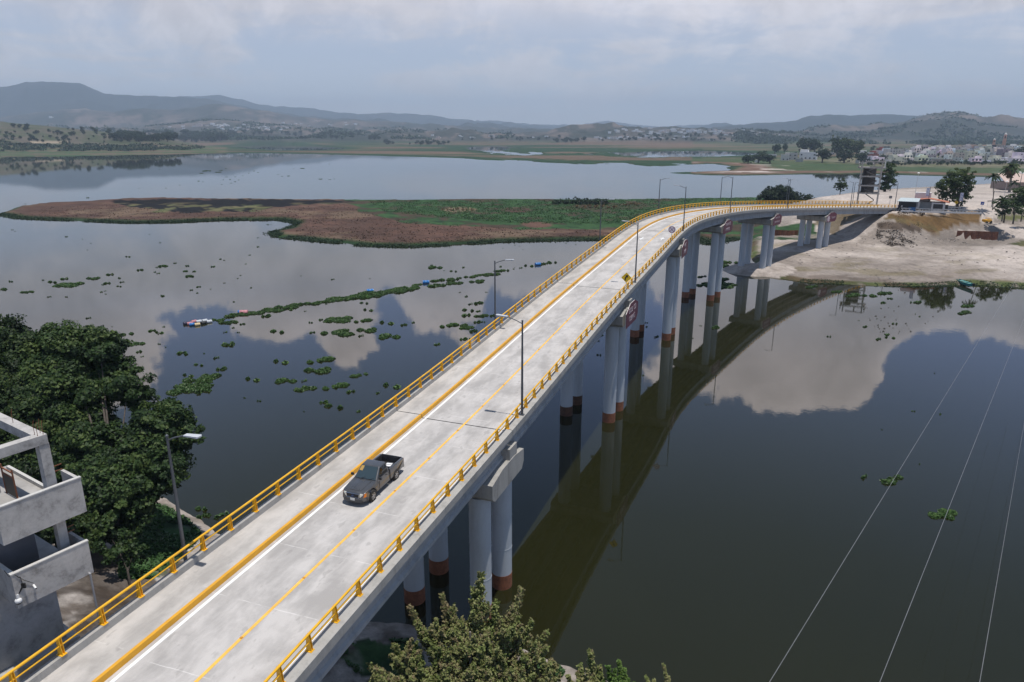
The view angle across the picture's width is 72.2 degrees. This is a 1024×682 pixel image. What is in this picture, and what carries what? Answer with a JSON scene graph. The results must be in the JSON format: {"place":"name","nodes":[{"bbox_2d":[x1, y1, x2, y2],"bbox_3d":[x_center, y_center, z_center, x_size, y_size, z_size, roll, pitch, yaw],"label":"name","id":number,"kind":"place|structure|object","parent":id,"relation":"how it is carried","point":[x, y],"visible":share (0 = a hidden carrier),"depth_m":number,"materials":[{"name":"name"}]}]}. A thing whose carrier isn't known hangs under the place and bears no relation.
{"place":"outdoors","nodes":[
{"label":"outdoors","id":0,"kind":"place"},
{"bbox_2d":[0,144,1023,681],"bbox_3d":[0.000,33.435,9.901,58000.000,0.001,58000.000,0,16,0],"label":"lake water","id":1,"kind":"structure","parent":0,"point":[704,504],"depth_m":93.39,"materials":[{"name":"liquid"}]},
{"bbox_2d":[52,281,84,286],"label":"plant mat","id":2,"kind":"object","parent":1,"relation":"on","point":[68,284],"visible":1,"depth_m":167.18,"materials":[{"name":"green plant"}]},
{"bbox_2d":[166,383,213,394],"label":"plant mat","id":3,"kind":"object","parent":1,"relation":"on","point":[186,387],"visible":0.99,"depth_m":99.41,"materials":[{"name":"green plant"}]},
{"bbox_2d":[181,373,221,383],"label":"plant mat","id":4,"kind":"object","parent":1,"relation":"on","point":[205,378],"visible":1,"depth_m":103.09,"materials":[{"name":"green plant"}]},
{"bbox_2d":[224,312,243,317],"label":"plant mat","id":5,"kind":"object","parent":1,"relation":"on","point":[231,315],"visible":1,"depth_m":139.44,"materials":[{"name":"green plant"}]},
{"bbox_2d":[243,310,265,315],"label":"plant mat","id":6,"kind":"object","parent":1,"relation":"on","point":[254,312],"visible":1,"depth_m":141.25,"materials":[{"name":"green plant"}]},
{"bbox_2d":[256,308,283,311],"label":"plant mat","id":7,"kind":"object","parent":1,"relation":"on","point":[273,310],"visible":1,"depth_m":143.17,"materials":[{"name":"green plant"}]},
{"bbox_2d":[275,377,296,382],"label":"plant mat","id":8,"kind":"object","parent":1,"relation":"on","point":[280,380],"visible":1,"depth_m":102.69,"materials":[{"name":"green plant"}]},
{"bbox_2d":[275,304,298,308],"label":"plant mat","id":9,"kind":"object","parent":1,"relation":"on","point":[292,306],"visible":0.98,"depth_m":146.24,"materials":[{"name":"green plant"}]},
{"bbox_2d":[293,385,316,391],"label":"plant mat","id":10,"kind":"object","parent":1,"relation":"on","point":[303,388],"visible":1,"depth_m":99.60,"materials":[{"name":"green plant"}]},
{"bbox_2d":[303,366,331,373],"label":"plant mat","id":11,"kind":"object","parent":1,"relation":"on","point":[326,369],"visible":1,"depth_m":106.97,"materials":[{"name":"green plant"}]},
{"bbox_2d":[306,356,335,362],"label":"plant mat","id":12,"kind":"object","parent":1,"relation":"on","point":[327,358],"visible":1,"depth_m":112.16,"materials":[{"name":"green plant"}]},
{"bbox_2d":[322,382,349,389],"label":"plant mat","id":13,"kind":"object","parent":1,"relation":"on","point":[341,384],"visible":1,"depth_m":100.61,"materials":[{"name":"green plant"}]},
{"bbox_2d":[320,328,354,335],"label":"plant mat","id":14,"kind":"object","parent":1,"relation":"on","point":[342,332],"visible":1,"depth_m":126.99,"materials":[{"name":"green plant"}]},
{"bbox_2d":[323,315,352,322],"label":"plant mat","id":15,"kind":"object","parent":1,"relation":"on","point":[344,319],"visible":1,"depth_m":135.91,"materials":[{"name":"green plant"}]},
{"bbox_2d":[326,296,352,301],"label":"plant mat","id":16,"kind":"object","parent":1,"relation":"on","point":[341,299],"visible":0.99,"depth_m":153.10,"materials":[{"name":"green plant"}]},
{"bbox_2d":[350,293,381,298],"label":"plant mat","id":17,"kind":"object","parent":1,"relation":"on","point":[374,294],"visible":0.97,"depth_m":156.06,"materials":[{"name":"green plant"}]},
{"bbox_2d":[357,327,376,332],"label":"plant mat","id":18,"kind":"object","parent":1,"relation":"on","point":[372,329],"visible":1,"depth_m":129.03,"materials":[{"name":"green plant"}]},
{"bbox_2d":[358,290,387,294],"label":"plant mat","id":19,"kind":"object","parent":1,"relation":"on","point":[382,292],"visible":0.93,"depth_m":158.88,"materials":[{"name":"green plant"}]},
{"bbox_2d":[378,333,400,338],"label":"plant mat","id":20,"kind":"object","parent":1,"relation":"on","point":[386,335],"visible":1,"depth_m":124.95,"materials":[{"name":"green plant"}]},
{"bbox_2d":[376,288,407,292],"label":"plant mat","id":21,"kind":"object","parent":1,"relation":"on","point":[395,291],"visible":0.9,"depth_m":160.16,"materials":[{"name":"green plant"}]},
{"bbox_2d":[386,287,414,290],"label":"plant mat","id":22,"kind":"object","parent":1,"relation":"on","point":[401,288],"visible":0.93,"depth_m":162.67,"materials":[{"name":"green plant"}]},
{"bbox_2d":[880,474,902,484],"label":"plant mat","id":23,"kind":"object","parent":1,"relation":"on","point":[888,480],"visible":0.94,"depth_m":73.17,"materials":[{"name":"green plant"}]},
{"bbox_2d":[927,508,957,519],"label":"plant mat","id":24,"kind":"object","parent":1,"relation":"on","point":[942,512],"visible":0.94,"depth_m":66.71,"materials":[{"name":"green plant"}]},
{"bbox_2d":[0,81,1023,681],"bbox_3d":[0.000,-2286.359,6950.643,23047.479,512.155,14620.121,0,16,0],"label":"ground","id":25,"kind":"structure","parent":0,"point":[870,259],"depth_m":352.05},
{"bbox_2d":[0,409,98,681],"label":"building","id":26,"kind":"structure","parent":25,"relation":"on","point":[31,624],"depth_m":31.28,"materials":[{"name":"concrete"}]},
{"bbox_2d":[14,583,25,604],"bbox_3d":[-20.869,10.727,29.784,0.276,0.905,0.495,14,22,40],"label":"security camera","id":27,"kind":"object","parent":26,"relation":"attached to","point":[18,601],"visible":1,"depth_m":29.72,"materials":[{"name":"white plastic"}]},
{"bbox_2d":[0,313,115,550],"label":"broadleaf tree","id":28,"kind":"object","parent":25,"relation":"on","point":[15,334],"visible":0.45,"depth_m":56.55,"materials":[{"name":"green plant"}]},
{"bbox_2d":[0,138,205,151],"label":"hillside scrub","id":29,"kind":"object","parent":25,"relation":"on","point":[69,147],"visible":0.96,"depth_m":1331.18,"materials":[{"name":"green plant"}]},
{"bbox_2d":[2,319,206,560],"bbox_3d":[-34.864,7.578,58.618,20.164,16.436,12.203,11,20,33],"label":"broadleaf tree","id":30,"kind":"object","parent":25,"relation":"on","point":[124,472],"visible":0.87,"depth_m":57.42,"materials":[{"name":"green plant"}]},
{"bbox_2d":[92,523,149,585],"bbox_3d":[-28.774,15.728,51.286,3.923,4.442,3.421,0,16,0],"label":"shrub","id":31,"kind":"object","parent":25,"relation":"on","point":[119,549],"visible":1,"depth_m":50.79,"materials":[{"name":"green plant"}]},
{"bbox_2d":[118,503,201,579],"bbox_3d":[-29.755,16.242,59.502,6.430,4.041,16.848,-8,18,-26],"label":"ground cover","id":32,"kind":"object","parent":25,"relation":"on","point":[154,540],"visible":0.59,"depth_m":58.58,"materials":[{"name":"green plant"}]},
{"bbox_2d":[43,118,515,141],"bbox_3d":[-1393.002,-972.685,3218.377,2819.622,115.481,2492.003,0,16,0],"label":"hillside scrub","id":33,"kind":"object","parent":25,"relation":"on","point":[240,136],"visible":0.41,"depth_m":2905.66,"materials":[{"name":"green plant"}]},
{"bbox_2d":[27,204,612,243],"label":"dead grass","id":34,"kind":"structure","parent":25,"relation":"on","point":[359,226],"depth_m":258.17,"materials":[{"name":"brown plant"}]},
{"bbox_2d":[0,211,739,247],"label":"island edge plants","id":35,"kind":"object","parent":25,"relation":"on","point":[276,232],"visible":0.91,"depth_m":242.91,"materials":[{"name":"green plant"}]},
{"bbox_2d":[0,201,899,681],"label":"bridge","id":36,"kind":"structure","parent":25,"relation":"on","point":[304,575],"depth_m":44.72,"materials":[{"name":"concrete"}]},
{"bbox_2d":[165,433,201,560],"bbox_3d":[-15.789,8.096,34.639,2.230,7.735,0.340,6,17,19],"label":"street lamp","id":37,"kind":"object","parent":36,"relation":"on","point":[193,436],"visible":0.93,"depth_m":34.67,"materials":[{"name":"grey metal"}]},
{"bbox_2d":[343,454,403,502],"bbox_3d":[-8.627,8.354,43.672,2.130,1.658,5.002,6,18,19],"label":"pickup truck","id":38,"kind":"object","parent":36,"relation":"on","point":[369,480],"visible":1,"depth_m":42.89,"materials":[{"name":"paint"}]},
{"bbox_2d":[494,259,513,326],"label":"street lamp","id":39,"kind":"object","parent":36,"relation":"on","point":[495,287],"visible":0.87,"depth_m":72.23,"materials":[{"name":"grey metal"}]},
{"bbox_2d":[496,314,524,415],"bbox_3d":[-0.129,1.835,52.857,2.230,7.735,0.340,6,18,20],"label":"street lamp","id":40,"kind":"object","parent":36,"relation":"on","point":[501,315],"visible":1,"depth_m":52.33,"materials":[{"name":"grey metal"}]},
{"bbox_2d":[599,199,614,243],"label":"street lamp","id":41,"kind":"object","parent":36,"relation":"on","point":[600,220],"visible":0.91,"depth_m":107.27,"materials":[{"name":"grey metal"}]},
{"bbox_2d":[621,273,630,292],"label":"bend warning sign","id":42,"kind":"object","parent":36,"relation":"attached to","point":[626,277],"visible":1,"depth_m":84.31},
{"bbox_2d":[622,220,638,282],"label":"street lamp","id":43,"kind":"object","parent":36,"relation":"on","point":[636,249],"visible":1,"depth_m":87.94,"materials":[{"name":"grey metal"}]},
{"bbox_2d":[625,300,637,328],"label":"cap panel","id":44,"kind":"object","parent":36,"relation":"attached to","point":[631,313],"visible":1,"depth_m":85.69,"materials":[{"name":"white paint"}]},
{"bbox_2d":[681,239,687,258],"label":"cap panel","id":45,"kind":"object","parent":36,"relation":"attached to","point":[684,249],"visible":1,"depth_m":119.83,"materials":[{"name":"white paint"}]},
{"bbox_2d":[723,220,732,233],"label":"cap panel","id":46,"kind":"object","parent":36,"relation":"attached to","point":[727,226],"visible":1,"depth_m":148.78,"materials":[{"name":"white paint"}]},
{"bbox_2d":[772,214,781,225],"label":"cap panel","id":47,"kind":"object","parent":36,"relation":"attached to","point":[777,218],"visible":1,"depth_m":178.73,"materials":[{"name":"white paint"}]},
{"bbox_2d":[826,212,836,222],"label":"cap panel","id":48,"kind":"object","parent":36,"relation":"attached to","point":[831,216],"visible":1,"depth_m":205.56,"materials":[{"name":"white paint"}]},
{"bbox_2d":[342,637,571,679],"bbox_3d":[-3.787,21.828,46.093,15.613,1.580,5.891,3,17,11],"label":"ground cover","id":49,"kind":"object","parent":25,"relation":"on","point":[399,640],"visible":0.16,"depth_m":47.21,"materials":[{"name":"green plant"}]},
{"bbox_2d":[366,571,561,681],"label":"broadleaf tree","id":50,"kind":"object","parent":25,"relation":"on","point":[470,653],"visible":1,"depth_m":37.26,"materials":[{"name":"green plant"}]},
{"bbox_2d":[368,198,752,223],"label":"island grass","id":51,"kind":"structure","parent":25,"relation":"on","point":[529,214],"depth_m":320.65,"materials":[{"name":"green plant"}]},
{"bbox_2d":[552,196,608,204],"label":"thicket","id":52,"kind":"object","parent":25,"relation":"on","point":[576,200],"visible":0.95,"depth_m":348.75,"materials":[{"name":"green plant"}]},
{"bbox_2d":[564,648,603,681],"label":"tree","id":53,"kind":"object","parent":25,"relation":"on","point":[591,671],"visible":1,"depth_m":37.29,"materials":[{"name":"green plant"}]},
{"bbox_2d":[576,204,617,208],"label":"reed bed","id":54,"kind":"object","parent":25,"relation":"on","point":[607,206],"visible":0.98,"depth_m":331.28,"materials":[{"name":"green plant"}]},
{"bbox_2d":[602,659,633,681],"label":"fir tree","id":55,"kind":"object","parent":25,"relation":"on","point":[622,676],"visible":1,"depth_m":36.81,"materials":[{"name":"green plant"}]},
{"bbox_2d":[644,663,670,681],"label":"juniper tree","id":56,"kind":"object","parent":25,"relation":"on","point":[666,676],"visible":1,"depth_m":36.29,"materials":[{"name":"green plant"}]},
{"bbox_2d":[741,154,754,162],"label":"broadleaf tree","id":57,"kind":"object","parent":25,"relation":"on","point":[746,158],"visible":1,"depth_m":814.38,"materials":[{"name":"green plant"}]},
{"bbox_2d":[752,153,765,162],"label":"broadleaf tree","id":58,"kind":"object","parent":25,"relation":"on","point":[758,157],"visible":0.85,"depth_m":822.77,"materials":[{"name":"green plant"}]},
{"bbox_2d":[760,153,775,163],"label":"broadleaf tree","id":59,"kind":"object","parent":25,"relation":"on","point":[770,157],"visible":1,"depth_m":811.43,"materials":[{"name":"green plant"}]},
{"bbox_2d":[752,184,798,203],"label":"broadleaf tree","id":60,"kind":"object","parent":25,"relation":"on","point":[776,193],"visible":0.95,"depth_m":338.15,"materials":[{"name":"green plant"}]},
{"bbox_2d":[781,152,789,160],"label":"house","id":61,"kind":"structure","parent":25,"relation":"on","point":[785,156],"depth_m":895.01,"materials":[{"name":"paint"}]},
{"bbox_2d":[775,230,798,235],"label":"sheet pile wall","id":62,"kind":"structure","parent":25,"relation":"on","point":[786,232],"depth_m":234.97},
{"bbox_2d":[789,152,797,159],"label":"house","id":63,"kind":"structure","parent":25,"relation":"on","point":[793,156],"depth_m":909.49,"materials":[{"name":"paint"}]},
{"bbox_2d":[796,137,811,151],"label":"broadleaf tree","id":64,"kind":"object","parent":25,"relation":"on","point":[804,144],"visible":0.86,"depth_m":1143.99,"materials":[{"name":"green plant"}]},
{"bbox_2d":[794,192,814,202],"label":"broadleaf tree","id":65,"kind":"object","parent":25,"relation":"on","point":[804,198],"visible":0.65,"depth_m":331.47,"materials":[{"name":"green plant"}]},
{"bbox_2d":[799,150,817,159],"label":"house","id":66,"kind":"structure","parent":25,"relation":"on","point":[805,154],"depth_m":920.21,"materials":[{"name":"paint"}]},
{"bbox_2d":[807,139,822,150],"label":"broadleaf tree","id":67,"kind":"object","parent":25,"relation":"on","point":[814,144],"visible":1,"depth_m":1123.50,"materials":[{"name":"green plant"}]},
{"bbox_2d":[815,148,831,162],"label":"broadleaf tree","id":68,"kind":"object","parent":25,"relation":"on","point":[823,153],"visible":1,"depth_m":826.96,"materials":[{"name":"green plant"}]},
{"bbox_2d":[828,135,846,154],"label":"broadleaf tree","id":69,"kind":"object","parent":25,"relation":"on","point":[836,145],"visible":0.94,"depth_m":1007.62,"materials":[{"name":"green plant"}]},
{"bbox_2d":[833,178,848,194],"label":"broadleaf tree","id":70,"kind":"object","parent":25,"relation":"on","point":[840,185],"visible":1,"depth_m":296.87,"materials":[{"name":"green plant"}]},
{"bbox_2d":[836,147,853,162],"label":"broadleaf tree","id":71,"kind":"object","parent":25,"relation":"on","point":[842,155],"visible":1,"depth_m":821.92,"materials":[{"name":"green plant"}]},
{"bbox_2d":[844,137,854,151],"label":"broadleaf tree","id":72,"kind":"object","parent":25,"relation":"on","point":[848,141],"visible":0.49,"depth_m":1019.47,"materials":[{"name":"green plant"}]},
{"bbox_2d":[848,140,864,153],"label":"broadleaf tree","id":73,"kind":"object","parent":25,"relation":"on","point":[858,146],"visible":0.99,"depth_m":995.81,"materials":[{"name":"green plant"}]},
{"bbox_2d":[854,151,871,163],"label":"broadleaf tree","id":74,"kind":"object","parent":25,"relation":"on","point":[864,157],"visible":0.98,"depth_m":779.40,"materials":[{"name":"green plant"}]},
{"bbox_2d":[856,161,885,204],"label":"stair tower","id":75,"kind":"structure","parent":25,"relation":"on","point":[867,184],"depth_m":238.19,"materials":[{"name":"concrete"}]},
{"bbox_2d":[731,111,1023,144],"bbox_3d":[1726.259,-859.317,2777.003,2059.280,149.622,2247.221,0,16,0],"label":"hill","id":76,"kind":"structure","parent":25,"relation":"on","point":[767,137],"depth_m":2559.52,"materials":[{"name":"green plant"}]},
{"bbox_2d":[877,159,897,191],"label":"broadleaf tree","id":77,"kind":"object","parent":25,"relation":"on","point":[888,178],"visible":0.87,"depth_m":296.84,"materials":[{"name":"green plant"}]},
{"bbox_2d":[887,155,904,162],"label":"house","id":78,"kind":"structure","parent":25,"relation":"on","point":[896,158],"depth_m":821.32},
{"bbox_2d":[876,209,927,247],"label":"dry brush","id":79,"kind":"object","parent":25,"relation":"on","point":[898,243],"visible":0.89,"depth_m":215.92,"materials":[{"name":"brown plant"}]},
{"bbox_2d":[896,198,920,210],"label":"market stall","id":80,"kind":"object","parent":25,"relation":"on","point":[910,203],"visible":0.98,"depth_m":226.13,"materials":[{"name":"blue paint"}]},
{"bbox_2d":[904,152,912,159],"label":"house","id":81,"kind":"structure","parent":25,"relation":"on","point":[907,155],"depth_m":879.73,"materials":[{"name":"paint"}]},
{"bbox_2d":[798,279,1023,288],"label":"shore plants","id":82,"kind":"object","parent":25,"relation":"on","point":[923,286],"visible":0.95,"depth_m":167.50,"materials":[{"name":"green plant"}]},
{"bbox_2d":[914,155,928,160],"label":"house","id":83,"kind":"structure","parent":25,"relation":"on","point":[923,157],"depth_m":802.49,"materials":[{"name":"paint"}]},
{"bbox_2d":[923,149,935,154],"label":"house","id":84,"kind":"structure","parent":25,"relation":"on","point":[930,152],"depth_m":991.99,"materials":[{"name":"paint"}]},
{"bbox_2d":[915,192,949,210],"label":"restaurant","id":85,"kind":"structure","parent":25,"relation":"on","point":[923,202],"depth_m":225.67,"materials":[{"name":"grey stone"}]},
{"bbox_2d":[932,203,943,208],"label":"window","id":86,"kind":"structure","parent":85,"relation":"in","point":[935,206],"depth_m":223.68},
{"bbox_2d":[901,208,981,213],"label":"guard rail","id":87,"kind":"object","parent":25,"relation":"on","point":[946,211],"visible":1,"depth_m":221.96,"materials":[{"name":"metal"}]},
{"bbox_2d":[931,158,951,162],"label":"house","id":88,"kind":"structure","parent":25,"relation":"on","point":[945,159],"depth_m":815.56,"materials":[{"name":"concrete"}]},
{"bbox_2d":[934,167,976,208],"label":"broadleaf tree","id":89,"kind":"object","parent":25,"relation":"on","point":[954,183],"visible":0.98,"depth_m":231.20,"materials":[{"name":"green plant"}]},
{"bbox_2d":[952,152,964,159],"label":"house","id":90,"kind":"structure","parent":25,"relation":"on","point":[958,154],"depth_m":853.92,"materials":[{"name":"paint"}]},
{"bbox_2d":[957,279,974,287],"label":"boat","id":91,"kind":"object","parent":25,"relation":"on","point":[966,283],"visible":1,"depth_m":166.38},
{"bbox_2d":[964,151,977,159],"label":"house","id":92,"kind":"structure","parent":25,"relation":"on","point":[970,154],"depth_m":863.50,"materials":[{"name":"paint"}]},
{"bbox_2d":[968,156,981,163],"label":"house","id":93,"kind":"structure","parent":25,"relation":"on","point":[976,159],"depth_m":793.83,"materials":[{"name":"paint"}]},
{"bbox_2d":[956,231,998,239],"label":"sheet pile wall","id":94,"kind":"structure","parent":25,"relation":"on","point":[986,235],"depth_m":215.46,"materials":[{"name":"metal"}]},
{"bbox_2d":[971,133,1006,147],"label":"church","id":95,"kind":"structure","parent":25,"relation":"on","point":[1003,142],"depth_m":1145.67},
{"bbox_2d":[985,173,1000,209],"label":"palm tree","id":96,"kind":"object","parent":25,"relation":"on","point":[994,176],"visible":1,"depth_m":227.68,"materials":[{"name":"green plant"}]},
{"bbox_2d":[992,199,1012,222],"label":"broadleaf tree","id":97,"kind":"object","parent":25,"relation":"on","point":[1004,202],"visible":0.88,"depth_m":214.44,"materials":[{"name":"green plant"}]},
{"bbox_2d":[993,195,1012,220],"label":"palm tree","id":98,"kind":"object","parent":25,"relation":"on","point":[999,199],"visible":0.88,"depth_m":215.39,"materials":[{"name":"green plant"}]},
{"bbox_2d":[996,148,1010,156],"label":"house","id":99,"kind":"structure","parent":25,"relation":"on","point":[1001,151],"depth_m":914.45,"materials":[{"name":"paint"}]},
{"bbox_2d":[990,173,1023,189],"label":"hall","id":100,"kind":"structure","parent":25,"relation":"on","point":[1000,184],"depth_m":313.80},
{"bbox_2d":[999,163,1020,191],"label":"palm tree","id":101,"kind":"object","parent":25,"relation":"on","point":[1010,170],"visible":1,"depth_m":298.27,"materials":[{"name":"green plant"}]},
{"bbox_2d":[1004,200,1023,223],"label":"palm tree","id":102,"kind":"object","parent":25,"relation":"on","point":[1015,209],"visible":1,"depth_m":211.70,"materials":[{"name":"green plant"}]},
{"bbox_2d":[1006,186,1023,206],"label":"broadleaf tree","id":103,"kind":"object","parent":25,"relation":"on","point":[1019,191],"visible":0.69,"depth_m":235.09,"materials":[{"name":"green plant"}]},
{"bbox_2d":[1007,156,1022,162],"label":"house","id":104,"kind":"structure","parent":25,"relation":"on","point":[1018,158],"depth_m":794.15,"materials":[{"name":"paint"}]},
{"bbox_2d":[1012,152,1023,159],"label":"house","id":105,"kind":"structure","parent":25,"relation":"on","point":[1017,154],"depth_m":843.83,"materials":[{"name":"paint"}]},
{"bbox_2d":[0,0,1023,126],"label":"sky","id":106,"kind":"structure","parent":0,"point":[659,63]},
{"bbox_2d":[769,269,1022,681],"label":"overhead wire","id":107,"kind":"object","parent":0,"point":[866,523],"visible":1,"depth_m":23.09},
{"bbox_2d":[880,322,1022,680],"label":"overhead wire","id":108,"kind":"object","parent":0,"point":[936,538],"visible":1,"depth_m":22.82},
{"bbox_2d":[979,427,1023,681],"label":"overhead wire","id":109,"kind":"object","parent":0,"point":[997,579],"visible":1,"depth_m":23.31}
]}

